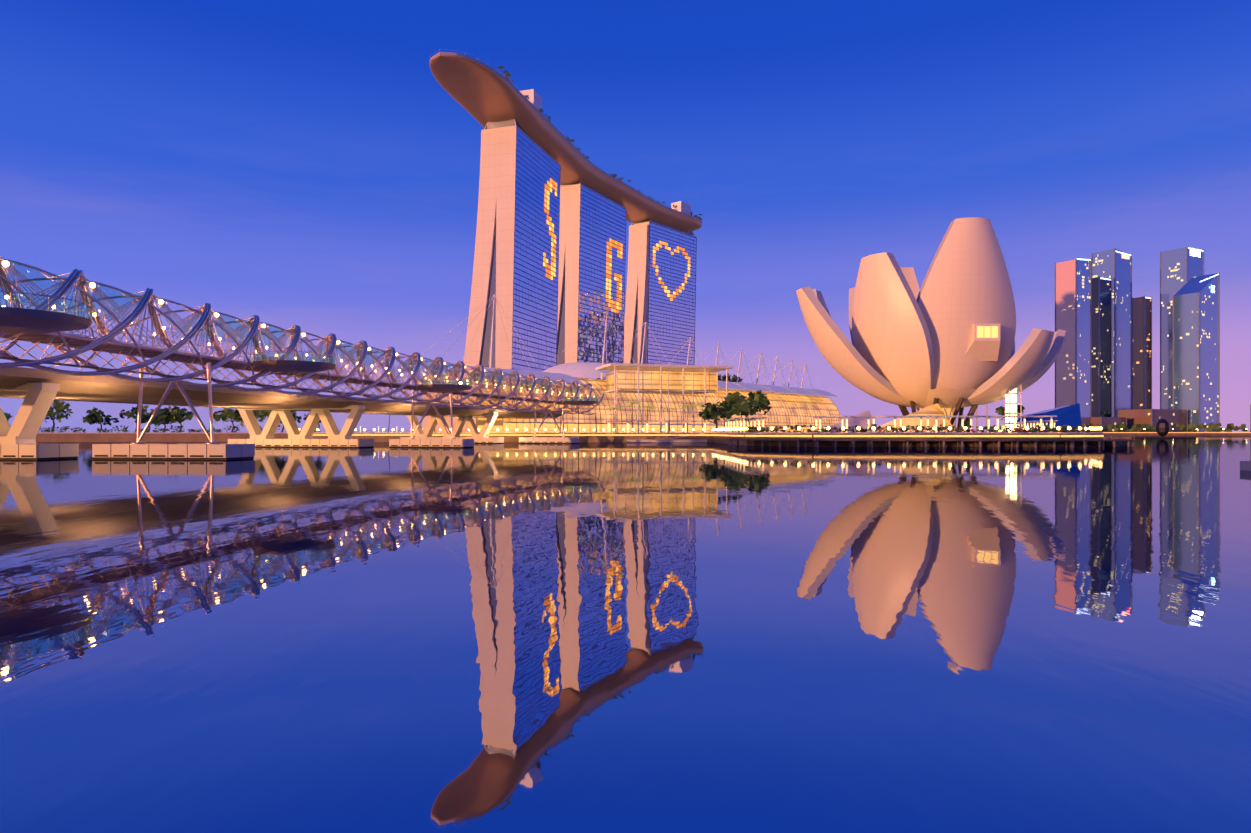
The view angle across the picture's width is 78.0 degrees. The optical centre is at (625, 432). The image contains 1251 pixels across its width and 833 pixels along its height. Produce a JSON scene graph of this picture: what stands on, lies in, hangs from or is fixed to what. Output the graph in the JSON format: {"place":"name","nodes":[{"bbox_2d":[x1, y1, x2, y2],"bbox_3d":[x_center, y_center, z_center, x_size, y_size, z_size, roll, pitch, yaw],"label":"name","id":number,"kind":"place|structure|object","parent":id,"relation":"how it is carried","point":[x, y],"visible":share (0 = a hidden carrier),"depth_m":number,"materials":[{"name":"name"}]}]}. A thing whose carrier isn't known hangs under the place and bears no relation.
{"place":"outdoors","nodes":[
{"label":"outdoors","id":0,"kind":"place"},
{"bbox_2d":[0,436,1250,832],"bbox_3d":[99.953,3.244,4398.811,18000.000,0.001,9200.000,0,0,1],"label":"water","id":1,"kind":"structure","parent":0,"point":[604,638],"depth_m":12.06,"materials":[{"name":"blue liquid"}]},
{"bbox_2d":[0,367,564,459],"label":"road bridge","id":2,"kind":"structure","parent":1,"relation":"in","point":[38,391],"depth_m":141.41,"materials":[{"name":"concrete"}]},
{"bbox_2d":[0,257,603,459],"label":"pedestrian bridge","id":3,"kind":"structure","parent":1,"relation":"in","point":[40,323],"depth_m":99.40,"materials":[{"name":"silver metal"}]},
{"bbox_2d":[1131,419,1250,470],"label":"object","id":4,"kind":"object","parent":1,"relation":"on","point":[1162,427],"visible":0.94,"depth_m":469.63,"materials":[{"name":"white paint"}]},
{"bbox_2d":[0,0,1250,431],"label":"sky","id":5,"kind":"structure","parent":0,"point":[306,164],"materials":[{"name":"blue"}]},
{"bbox_2d":[36,432,1250,446],"bbox_3d":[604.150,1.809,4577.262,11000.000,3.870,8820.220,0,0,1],"label":"land","id":6,"kind":"structure","parent":0,"point":[125,436],"depth_m":263.28,"materials":[{"name":"grey concrete"}]},
{"bbox_2d":[463,119,560,371],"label":"hotel tower","id":7,"kind":"structure","parent":6,"relation":"on","point":[516,264],"depth_m":472.26,"materials":[{"name":"glass"}]},
{"bbox_2d":[429,49,701,231],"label":"rooftop deck","id":8,"kind":"structure","parent":7,"relation":"on","point":[482,94],"depth_m":480.80,"materials":[{"name":"brown metal"}]},
{"bbox_2d":[497,66,702,219],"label":"rooftop trees","id":9,"kind":"object","parent":8,"relation":"on","point":[526,96],"visible":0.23,"depth_m":543.48,"materials":[{"name":"green plant"}]},
{"bbox_2d":[4,390,1082,431],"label":"planting","id":10,"kind":"object","parent":6,"relation":"on","point":[736,403],"visible":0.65,"depth_m":279.76,"materials":[{"name":"green plant"}]},
{"bbox_2d":[557,181,625,379],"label":"hotel tower","id":11,"kind":"structure","parent":6,"relation":"on","point":[592,256],"depth_m":587.86,"materials":[{"name":"glass"}]},
{"bbox_2d":[417,294,841,431],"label":"mall","id":12,"kind":"structure","parent":6,"relation":"on","point":[660,387],"depth_m":322.81,"materials":[{"name":"beige glass"}]},
{"bbox_2d":[713,372,742,382],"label":"mall trees","id":13,"kind":"object","parent":12,"relation":"on","point":[734,377],"visible":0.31,"depth_m":430.97,"materials":[{"name":"green plant"}]},
{"bbox_2d":[624,219,696,364],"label":"hotel tower","id":14,"kind":"structure","parent":6,"relation":"on","point":[661,290],"depth_m":690.30,"materials":[{"name":"glass"}]},
{"bbox_2d":[299,416,1135,446],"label":"promenade","id":15,"kind":"structure","parent":6,"relation":"on","point":[1113,442],"depth_m":188.48,"materials":[{"name":"grey concrete"}]},
{"bbox_2d":[796,217,1081,431],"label":"lotus-shaped museum","id":16,"kind":"structure","parent":6,"relation":"on","point":[940,341],"depth_m":213.14,"materials":[{"name":"grey"}]},
{"bbox_2d":[975,246,1250,432],"bbox_3d":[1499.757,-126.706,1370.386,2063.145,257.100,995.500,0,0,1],"label":"skyscrapers","id":17,"kind":"structure","parent":6,"relation":"on","point":[1103,363],"depth_m":979.78,"materials":[{"name":"blue glass"}]}
]}

